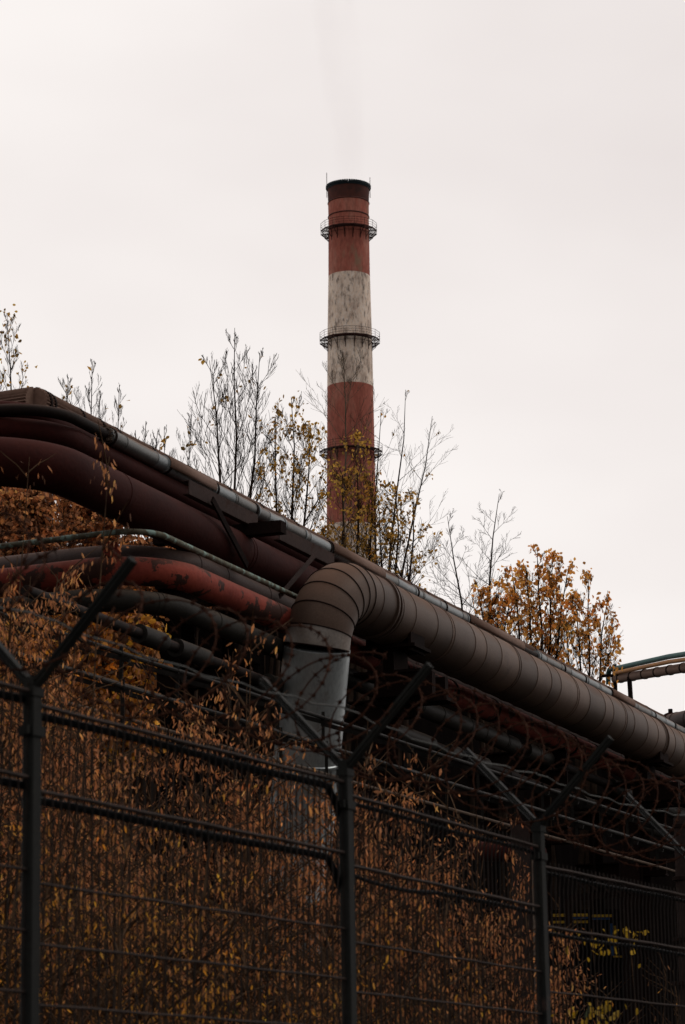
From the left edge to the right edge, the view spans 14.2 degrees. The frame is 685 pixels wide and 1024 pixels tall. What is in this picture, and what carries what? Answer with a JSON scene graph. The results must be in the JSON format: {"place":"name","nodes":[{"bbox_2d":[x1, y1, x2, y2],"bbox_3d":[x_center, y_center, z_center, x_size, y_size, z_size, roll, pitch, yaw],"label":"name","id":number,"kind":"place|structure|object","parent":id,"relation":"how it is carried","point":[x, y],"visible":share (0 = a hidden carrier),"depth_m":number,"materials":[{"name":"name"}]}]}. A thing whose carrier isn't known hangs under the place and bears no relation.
{"place":"outdoors","nodes":[
{"label":"outdoors","id":0,"kind":"place"},
{"bbox_2d":[0,417,336,568],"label":"red pipe","id":1,"kind":"object","parent":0,"point":[54,433],"visible":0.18,"depth_m":25.30,"materials":[{"name":"paint"}]},
{"bbox_2d":[0,401,98,439],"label":"red pipe","id":2,"kind":"object","parent":1,"relation":"on","point":[50,420],"visible":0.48,"depth_m":24.64,"materials":[{"name":"paint"}]},
{"bbox_2d":[0,387,667,718],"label":"ribbed duct","id":3,"kind":"object","parent":2,"relation":"on","point":[35,395],"visible":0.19,"depth_m":25.81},
{"bbox_2d":[0,404,684,732],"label":"lagged pipe","id":4,"kind":"object","parent":1,"relation":"on","point":[171,467],"visible":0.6,"depth_m":28.07,"materials":[{"name":"silver metal"}]},
{"bbox_2d":[263,630,279,857],"bbox_3d":[-1.028,5.477,37.727,0.815,9.661,0.641,-1,-13,0],"label":"brown tree","id":5,"kind":"object","parent":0,"point":[271,664],"depth_m":38.33,"materials":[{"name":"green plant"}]},
{"bbox_2d":[9,649,674,872],"bbox_3d":[1.174,2.962,28.379,0.552,0.445,19.117,-6,-14,24],"label":"cable tray","id":6,"kind":"object","parent":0,"point":[120,688],"visible":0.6,"depth_m":25.97,"materials":[{"name":"metal"}]},
{"bbox_2d":[0,611,673,847],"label":"cable tray","id":7,"kind":"object","parent":6,"relation":"on","point":[176,673],"visible":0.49,"depth_m":25.47,"materials":[{"name":"metal"}]},
{"bbox_2d":[0,0,684,714],"label":"sky","id":8,"kind":"structure","parent":0,"point":[164,164],"materials":[{"name":"white"}]},
{"bbox_2d":[672,817,684,1023],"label":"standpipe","id":9,"kind":"object","parent":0,"point":[679,877],"visible":0.77,"depth_m":21.84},
{"bbox_3d":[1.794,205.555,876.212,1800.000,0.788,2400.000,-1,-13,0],"label":"ground","id":10,"kind":"structure","parent":0,"visible":0},
{"bbox_2d":[0,304,37,390],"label":"bare tree","id":11,"kind":"object","parent":10,"relation":"on","point":[15,355],"visible":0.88,"depth_m":35.44,"materials":[{"name":"brown plant"}]},
{"bbox_2d":[0,487,64,556],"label":"brown tree","id":12,"kind":"object","parent":10,"relation":"on","point":[40,513],"visible":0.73,"depth_m":31.78,"materials":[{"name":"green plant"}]},
{"bbox_2d":[0,595,87,1011],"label":"brown tree","id":13,"kind":"object","parent":10,"relation":"on","point":[47,654],"visible":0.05,"depth_m":30.34,"materials":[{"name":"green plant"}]},
{"bbox_2d":[0,720,101,1023],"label":"dry shrub","id":14,"kind":"object","parent":10,"relation":"on","point":[54,985],"visible":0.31,"depth_m":15.01,"materials":[{"name":"brown plant"}]},
{"bbox_2d":[0,556,109,1021],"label":"dry shrub","id":15,"kind":"object","parent":10,"relation":"on","point":[12,593],"visible":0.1,"depth_m":19.28,"materials":[{"name":"brown wood"}]},
{"bbox_2d":[0,654,109,1023],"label":"dry shrub","id":16,"kind":"object","parent":10,"relation":"on","point":[49,870],"visible":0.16,"depth_m":17.23,"materials":[{"name":"brown wood"}]},
{"bbox_2d":[42,494,88,1017],"bbox_3d":[-3.791,4.275,33.920,1.160,10.318,0.960,-1,-13,0],"label":"brown tree","id":17,"kind":"object","parent":10,"relation":"on","point":[69,528],"visible":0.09,"depth_m":34.83,"materials":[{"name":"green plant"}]},
{"bbox_2d":[0,666,132,1021],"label":"dry shrub","id":18,"kind":"object","parent":10,"relation":"on","point":[14,741],"visible":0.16,"depth_m":17.76,"materials":[{"name":"brown wood"}]},
{"bbox_2d":[0,661,135,1023],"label":"dry shrub","id":19,"kind":"object","parent":10,"relation":"on","point":[80,744],"visible":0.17,"depth_m":17.66,"materials":[{"name":"brown wood"}]},
{"bbox_2d":[0,556,136,1023],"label":"fence post","id":20,"kind":"object","parent":10,"relation":"on","point":[34,729],"visible":1,"depth_m":9.21,"materials":[{"name":"green paint"}]},
{"bbox_2d":[0,676,29,1023],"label":"fence","id":21,"kind":"object","parent":20,"relation":"attached to","point":[10,773],"visible":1,"depth_m":9.10,"materials":[{"name":"metal"}]},
{"bbox_2d":[0,506,114,674],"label":"barbed coil","id":22,"kind":"object","parent":20,"relation":"attached to","point":[38,578],"visible":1,"depth_m":9.07,"materials":[{"name":"metal"}]},
{"bbox_2d":[40,699,345,1023],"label":"fence","id":23,"kind":"object","parent":20,"relation":"attached to","point":[137,810],"visible":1,"depth_m":10.10,"materials":[{"name":"metal"}]},
{"bbox_2d":[21,797,340,893],"bbox_3d":[-0.533,1.255,10.249,0.031,0.156,2.363,-7,-15,26],"label":"cable","id":24,"kind":"object","parent":23,"relation":"attached to","point":[134,820],"visible":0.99,"depth_m":10.17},
{"bbox_2d":[42,712,340,821],"bbox_3d":[-0.535,0.970,10.315,0.031,0.155,2.363,-7,-15,26],"label":"fence rail","id":25,"kind":"object","parent":23,"relation":"attached to","point":[127,736],"visible":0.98,"depth_m":10.23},
{"bbox_2d":[0,535,393,754],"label":"barbed coil","id":26,"kind":"object","parent":20,"relation":"attached to","point":[276,742],"visible":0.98,"depth_m":10.38,"materials":[{"name":"metal"}]},
{"bbox_2d":[33,614,344,707],"bbox_3d":[-0.521,0.599,10.385,0.007,0.051,2.351,-7,-15,26],"label":"strand","id":27,"kind":"object","parent":26,"relation":"attached to","point":[103,640],"visible":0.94,"depth_m":10.24},
{"bbox_2d":[0,547,141,1020],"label":"dry shrub","id":28,"kind":"object","parent":10,"relation":"on","point":[50,628],"visible":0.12,"depth_m":19.70,"materials":[{"name":"brown wood"}]},
{"bbox_2d":[41,588,128,872],"bbox_3d":[-3.091,4.722,30.768,1.434,8.014,1.281,-1,-13,0],"label":"brown tree","id":29,"kind":"object","parent":10,"relation":"on","point":[107,663],"visible":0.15,"depth_m":31.32,"materials":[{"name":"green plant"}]},
{"bbox_2d":[0,614,169,1023],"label":"dry shrub","id":30,"kind":"object","parent":10,"relation":"on","point":[95,773],"visible":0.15,"depth_m":18.55,"materials":[{"name":"brown wood"}]},
{"bbox_2d":[56,498,122,988],"bbox_3d":[-3.299,4.558,34.886,1.038,10.194,0.740,-1,-13,0],"label":"brown tree","id":31,"kind":"object","parent":10,"relation":"on","point":[85,512],"visible":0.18,"depth_m":35.73,"materials":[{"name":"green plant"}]},
{"bbox_2d":[0,679,178,1023],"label":"dry shrub","id":32,"kind":"object","parent":10,"relation":"on","point":[46,888],"visible":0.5,"depth_m":14.54,"materials":[{"name":"brown plant"}]},
{"bbox_2d":[0,771,183,1023],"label":"dry shrub","id":33,"kind":"object","parent":10,"relation":"on","point":[86,942],"visible":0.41,"depth_m":14.48,"materials":[{"name":"brown plant"}]},
{"bbox_2d":[51,422,149,998],"bbox_3d":[-1.589,2.517,17.759,0.692,6.378,0.442,-1,-13,0],"label":"tree","id":34,"kind":"object","parent":10,"relation":"on","point":[105,470],"visible":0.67,"depth_m":18.34,"materials":[{"name":"brown wood"}]},
{"bbox_2d":[75,512,130,829],"bbox_3d":[-2.876,4.558,34.386,0.985,9.969,0.975,-7,-15,26],"label":"brown tree","id":35,"kind":"object","parent":10,"relation":"on","point":[96,525],"visible":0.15,"depth_m":35.29,"materials":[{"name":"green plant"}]},
{"bbox_2d":[10,791,231,1023],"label":"dry shrub","id":36,"kind":"object","parent":10,"relation":"on","point":[95,863],"visible":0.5,"depth_m":14.80,"materials":[{"name":"brown plant"}]},
{"bbox_2d":[17,692,229,1023],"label":"dry shrub","id":37,"kind":"object","parent":10,"relation":"on","point":[103,795],"visible":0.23,"depth_m":17.14,"materials":[{"name":"brown wood"}]},
{"bbox_2d":[88,587,172,1004],"bbox_3d":[-2.693,4.859,31.711,1.464,8.167,1.214,-1,-13,0],"label":"brown tree","id":38,"kind":"object","parent":10,"relation":"on","point":[148,621],"visible":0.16,"depth_m":32.17,"materials":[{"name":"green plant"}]},
{"bbox_2d":[43,666,223,1016],"bbox_3d":[-1.709,3.737,21.120,2.118,5.527,2.094,-1,-13,0],"label":"dry shrub","id":39,"kind":"object","parent":10,"relation":"on","point":[156,769],"visible":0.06,"depth_m":21.23,"materials":[{"name":"brown wood"}]},
{"bbox_2d":[53,741,223,1023],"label":"dry shrub","id":40,"kind":"object","parent":10,"relation":"on","point":[142,860],"visible":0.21,"depth_m":17.04,"materials":[{"name":"brown wood"}]},
{"bbox_2d":[118,527,173,1015],"bbox_3d":[-2.434,4.611,33.384,1.015,9.398,0.824,-1,-13,0],"label":"brown tree","id":41,"kind":"object","parent":10,"relation":"on","point":[141,541],"visible":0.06,"depth_m":33.62,"materials":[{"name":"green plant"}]},
{"bbox_2d":[55,652,238,1021],"bbox_3d":[-1.738,3.711,20.910,1.503,5.484,2.272,11,-17,-40],"label":"dry shrub","id":42,"kind":"object","parent":10,"relation":"on","point":[194,730],"visible":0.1,"depth_m":21.35,"materials":[{"name":"brown wood"}]},
{"bbox_2d":[40,807,277,1023],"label":"dry shrub","id":43,"kind":"object","parent":10,"relation":"on","point":[175,940],"visible":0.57,"depth_m":14.40,"materials":[{"name":"brown plant"}]},
{"bbox_2d":[86,673,256,1023],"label":"dry shrub","id":44,"kind":"object","parent":10,"relation":"on","point":[190,716],"visible":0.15,"depth_m":21.89,"materials":[{"name":"brown wood"}]},
{"bbox_2d":[76,757,330,1023],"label":"dry shrub","id":45,"kind":"object","parent":10,"relation":"on","point":[204,973],"visible":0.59,"depth_m":14.15,"materials":[{"name":"brown plant"}]},
{"bbox_2d":[153,587,259,1018],"bbox_3d":[-1.343,4.249,27.081,1.100,7.223,0.393,-6,-14,21],"label":"rack frame","id":46,"kind":"object","parent":10,"relation":"on","point":[186,631],"visible":0.18,"depth_m":27.58,"materials":[{"name":"metal"}]},
{"bbox_2d":[0,437,318,593],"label":"red pipe","id":47,"kind":"object","parent":46,"relation":"on","point":[71,475],"visible":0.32,"depth_m":24.93,"materials":[{"name":"paint"}]},
{"bbox_2d":[153,520,285,546],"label":"cross beam","id":48,"kind":"structure","parent":47,"relation":"on","point":[264,529],"depth_m":27.21,"materials":[{"name":"metal"}]},
{"bbox_2d":[183,480,257,524],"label":"channel beam","id":49,"kind":"structure","parent":48,"relation":"on","point":[200,494],"depth_m":26.68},
{"bbox_2d":[273,529,333,565],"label":"channel beam","id":50,"kind":"structure","parent":47,"relation":"on","point":[300,545],"depth_m":28.59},
{"bbox_2d":[0,545,684,784],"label":"clad pipe","id":51,"kind":"object","parent":46,"relation":"on","point":[189,558],"visible":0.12,"depth_m":26.34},
{"bbox_2d":[109,705,341,1023],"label":"dry shrub","id":52,"kind":"object","parent":10,"relation":"on","point":[208,736],"visible":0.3,"depth_m":17.25,"materials":[{"name":"brown wood"}]},
{"bbox_2d":[175,328,280,504],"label":"bare tree","id":53,"kind":"object","parent":10,"relation":"on","point":[236,444],"visible":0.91,"depth_m":45.37,"materials":[{"name":"brown plant"}]},
{"bbox_2d":[176,637,318,1015],"bbox_3d":[-0.783,3.733,21.152,1.703,5.535,1.934,-1,-13,0],"label":"dry shrub","id":54,"kind":"object","parent":10,"relation":"on","point":[224,786],"visible":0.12,"depth_m":21.29,"materials":[{"name":"brown wood"}]},
{"bbox_2d":[183,612,335,1023],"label":"dry shrub","id":55,"kind":"object","parent":10,"relation":"on","point":[250,910],"visible":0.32,"depth_m":17.86,"materials":[{"name":"brown wood"}]},
{"bbox_2d":[139,715,379,1023],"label":"dry shrub","id":56,"kind":"object","parent":10,"relation":"on","point":[243,901],"visible":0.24,"depth_m":17.12,"materials":[{"name":"brown wood"}]},
{"bbox_2d":[176,704,368,1022],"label":"dry shrub","id":57,"kind":"object","parent":10,"relation":"on","point":[281,805],"visible":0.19,"depth_m":21.18,"materials":[{"name":"brown wood"}]},
{"bbox_2d":[155,803,398,1023],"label":"dry shrub","id":58,"kind":"object","parent":10,"relation":"on","point":[283,976],"visible":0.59,"depth_m":14.75,"materials":[{"name":"brown plant"}]},
{"bbox_2d":[182,807,403,1023],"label":"dry shrub","id":59,"kind":"object","parent":10,"relation":"on","point":[318,922],"visible":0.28,"depth_m":17.27,"materials":[{"name":"brown wood"}]},
{"bbox_2d":[251,391,342,529],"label":"leafy tree","id":60,"kind":"object","parent":10,"relation":"on","point":[297,470],"visible":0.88,"depth_m":43.30,"materials":[{"name":"brown plant"}]},
{"bbox_2d":[212,938,411,1023],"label":"dry shrub","id":61,"kind":"object","parent":10,"relation":"on","point":[294,1006],"visible":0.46,"depth_m":14.77,"materials":[{"name":"brown plant"}]},
{"bbox_2d":[239,779,411,1017],"bbox_3d":[-0.013,4.253,21.001,1.488,4.442,1.742,4,-14,-17],"label":"dry shrub","id":62,"kind":"object","parent":10,"relation":"on","point":[316,814],"visible":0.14,"depth_m":21.10,"materials":[{"name":"brown wood"}]},
{"bbox_2d":[250,856,410,1023],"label":"dry shrub","id":63,"kind":"object","parent":10,"relation":"on","point":[323,902],"visible":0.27,"depth_m":16.94,"materials":[{"name":"brown wood"}]},
{"bbox_2d":[295,349,383,555],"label":"bare tree","id":64,"kind":"object","parent":10,"relation":"on","point":[364,427],"visible":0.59,"depth_m":47.67,"materials":[{"name":"brown plant"}]},
{"bbox_2d":[255,885,434,1023],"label":"dry shrub","id":65,"kind":"object","parent":10,"relation":"on","point":[358,969],"visible":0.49,"depth_m":14.33,"materials":[{"name":"brown plant"}]},
{"bbox_2d":[258,662,433,1023],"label":"fence post","id":66,"kind":"object","parent":10,"relation":"on","point":[345,771],"visible":0.98,"depth_m":11.28,"materials":[{"name":"green paint"}]},
{"bbox_2d":[293,649,590,824],"bbox_3d":[0.484,1.052,12.455,0.630,0.556,2.436,-6,-14,23],"label":"barbed coil","id":67,"kind":"object","parent":66,"relation":"attached to","point":[406,777],"visible":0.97,"depth_m":12.40,"materials":[{"name":"metal"}]},
{"bbox_2d":[353,789,542,1023],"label":"fence","id":68,"kind":"object","parent":66,"relation":"attached to","point":[378,803],"visible":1,"depth_m":12.18,"materials":[{"name":"metal"}]},
{"bbox_2d":[355,874,533,914],"bbox_3d":[0.466,1.718,12.288,0.020,0.045,2.301,-6,-14,23],"label":"cable","id":69,"kind":"object","parent":68,"relation":"attached to","point":[414,890],"visible":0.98,"depth_m":12.16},
{"bbox_2d":[356,802,532,853],"bbox_3d":[0.463,1.425,12.357,0.020,0.026,2.301,-6,-14,23],"label":"cable","id":70,"kind":"object","parent":68,"relation":"attached to","point":[409,818],"visible":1,"depth_m":12.27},
{"bbox_2d":[319,173,382,558],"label":"chimney","id":71,"kind":"object","parent":10,"relation":"on","point":[349,231],"visible":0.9,"depth_m":388.55,"materials":[{"name":"red paint"}]},
{"bbox_2d":[22,588,684,1023],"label":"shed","id":72,"kind":"structure","parent":10,"relation":"on","point":[566,854],"depth_m":45.29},
{"bbox_2d":[312,429,402,953],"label":"leafy tree","id":73,"kind":"object","parent":10,"relation":"on","point":[360,508],"visible":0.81,"depth_m":40.93,"materials":[{"name":"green plant"}]},
{"bbox_2d":[287,769,437,1023],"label":"dry shrub","id":74,"kind":"object","parent":10,"relation":"on","point":[403,801],"visible":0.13,"depth_m":21.83,"materials":[{"name":"brown wood"}]},
{"bbox_2d":[271,722,468,1023],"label":"dry shrub","id":75,"kind":"object","parent":10,"relation":"on","point":[366,763],"visible":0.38,"depth_m":17.22,"materials":[{"name":"brown wood"}]},
{"bbox_2d":[324,699,420,1006],"bbox_3d":[0.158,5.227,29.574,1.500,6.423,0.393,-6,-14,21],"label":"rack frame","id":76,"kind":"object","parent":10,"relation":"on","point":[413,713],"visible":0.11,"depth_m":29.95,"materials":[{"name":"metal"}]},
{"bbox_2d":[289,744,483,1023],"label":"dry shrub","id":77,"kind":"object","parent":10,"relation":"on","point":[413,863],"visible":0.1,"depth_m":21.57,"materials":[{"name":"brown wood"}]},
{"bbox_2d":[329,390,458,582],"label":"bare tree","id":78,"kind":"object","parent":10,"relation":"on","point":[419,489],"visible":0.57,"depth_m":51.41,"materials":[{"name":"brown plant"}]},
{"bbox_2d":[357,483,443,986],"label":"leafy tree","id":79,"kind":"object","parent":10,"relation":"on","point":[387,535],"visible":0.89,"depth_m":40.93,"materials":[{"name":"brown plant"}]},
{"bbox_2d":[353,632,455,978],"bbox_3d":[0.661,4.683,28.444,1.089,6.961,0.550,-6,-14,21],"label":"frame","id":80,"kind":"object","parent":10,"relation":"on","point":[396,660],"visible":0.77,"depth_m":28.97,"materials":[{"name":"metal"}]},
{"bbox_2d":[0,542,682,784],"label":"flaking pipe","id":81,"kind":"object","parent":80,"relation":"on","point":[203,584],"visible":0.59,"depth_m":26.06,"materials":[{"name":"red paint"}]},
{"bbox_2d":[0,529,296,599],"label":"thin pipe","id":82,"kind":"object","parent":81,"relation":"on","point":[197,551],"visible":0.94,"depth_m":25.42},
{"bbox_2d":[21,585,673,837],"bbox_3d":[1.959,3.185,33.747,0.176,0.176,24.488,-6,-14,21],"label":"patched pipe","id":83,"kind":"object","parent":80,"relation":"on","point":[150,637],"visible":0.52,"depth_m":25.61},
{"bbox_2d":[331,815,494,1023],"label":"dry shrub","id":84,"kind":"object","parent":10,"relation":"on","point":[400,920],"visible":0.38,"depth_m":17.50,"materials":[{"name":"brown wood"}]},
{"bbox_2d":[301,884,536,1023],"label":"dry shrub","id":85,"kind":"object","parent":10,"relation":"on","point":[401,952],"visible":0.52,"depth_m":14.35,"materials":[{"name":"brown plant"}]},
{"bbox_2d":[335,740,526,1023],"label":"dry shrub","id":86,"kind":"object","parent":10,"relation":"on","point":[408,802],"visible":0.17,"depth_m":20.92,"materials":[{"name":"brown wood"}]},
{"bbox_2d":[328,814,534,1023],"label":"dry shrub","id":87,"kind":"object","parent":10,"relation":"on","point":[437,947],"visible":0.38,"depth_m":17.23,"materials":[{"name":"brown wood"}]},
{"bbox_2d":[396,942,493,1023],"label":"dry shrub","id":88,"kind":"object","parent":10,"relation":"on","point":[468,989],"visible":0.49,"depth_m":14.48,"materials":[{"name":"brown plant"}]},
{"bbox_2d":[255,562,684,1020],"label":"elbowed pipe","id":89,"kind":"object","parent":10,"relation":"on","point":[338,604],"visible":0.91,"depth_m":29.24,"materials":[{"name":"metal"}]},
{"bbox_2d":[421,490,542,986],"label":"bare tree","id":90,"kind":"object","parent":10,"relation":"on","point":[471,799],"visible":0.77,"depth_m":47.00,"materials":[{"name":"brown plant"}]},
{"bbox_2d":[392,880,581,1023],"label":"dry shrub","id":91,"kind":"object","parent":10,"relation":"on","point":[477,1011],"visible":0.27,"depth_m":17.47,"materials":[{"name":"brown wood"}]},
{"bbox_2d":[467,576,521,1022],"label":"golden tree","id":92,"kind":"object","parent":10,"relation":"on","point":[491,612],"visible":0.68,"depth_m":43.60,"materials":[{"name":"orange plant"}]},
{"bbox_2d":[427,808,579,1023],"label":"dry shrub","id":93,"kind":"object","parent":10,"relation":"on","point":[503,932],"visible":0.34,"depth_m":20.92,"materials":[{"name":"brown wood"}]},
{"bbox_2d":[466,748,570,1023],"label":"rack frame","id":94,"kind":"object","parent":10,"relation":"on","point":[503,758],"visible":0.33,"depth_m":35.48,"materials":[{"name":"metal"}]},
{"bbox_2d":[0,589,684,818],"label":"grey pipe","id":95,"kind":"object","parent":94,"relation":"on","point":[436,714],"visible":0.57,"depth_m":26.95,"materials":[{"name":"metal"}]},
{"bbox_2d":[510,821,536,1023],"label":"column","id":96,"kind":"structure","parent":10,"relation":"on","point":[519,830],"depth_m":23.78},
{"bbox_2d":[462,735,613,1023],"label":"fence post","id":97,"kind":"object","parent":10,"relation":"on","point":[538,829],"visible":0.94,"depth_m":13.33,"materials":[{"name":"green paint"}]},
{"bbox_2d":[498,734,684,869],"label":"barbed coil","id":98,"kind":"object","parent":97,"relation":"attached to","point":[656,783],"visible":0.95,"depth_m":14.15,"materials":[{"name":"metal"}]},
{"bbox_2d":[546,861,684,1023],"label":"fence","id":99,"kind":"object","parent":97,"relation":"attached to","point":[609,936],"visible":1,"depth_m":14.05,"materials":[{"name":"metal"}]},
{"bbox_2d":[472,866,605,1023],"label":"dry shrub","id":100,"kind":"object","parent":10,"relation":"on","point":[551,970],"visible":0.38,"depth_m":20.99,"materials":[{"name":"brown wood"}]},
{"bbox_2d":[496,544,585,909],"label":"golden tree","id":101,"kind":"object","parent":10,"relation":"on","point":[547,642],"visible":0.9,"depth_m":42.56,"materials":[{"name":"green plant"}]},
{"bbox_2d":[548,568,623,909],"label":"golden tree","id":102,"kind":"object","parent":10,"relation":"on","point":[591,787],"visible":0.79,"depth_m":44.52,"materials":[{"name":"orange plant"}]},
{"bbox_2d":[553,909,644,1023],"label":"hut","id":103,"kind":"object","parent":10,"relation":"on","point":[597,952],"visible":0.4,"depth_m":37.95,"materials":[{"name":"black paint"}]},
{"bbox_2d":[565,871,644,1023],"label":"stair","id":104,"kind":"object","parent":10,"relation":"on","point":[582,899],"visible":0.47,"depth_m":33.77,"materials":[{"name":"metal"}]},
{"bbox_2d":[603,664,616,689],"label":"trestle","id":105,"kind":"object","parent":10,"relation":"on","point":[614,684],"visible":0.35,"depth_m":60.88,"materials":[{"name":"metal"}]},
{"bbox_2d":[611,662,684,682],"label":"bridge duct","id":106,"kind":"object","parent":105,"relation":"attached to","point":[656,672],"visible":0.98,"depth_m":58.14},
{"bbox_2d":[616,751,684,1023],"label":"pipe saddle","id":107,"kind":"object","parent":10,"relation":"on","point":[632,873],"visible":0.68,"depth_m":37.70,"materials":[{"name":"metal"}]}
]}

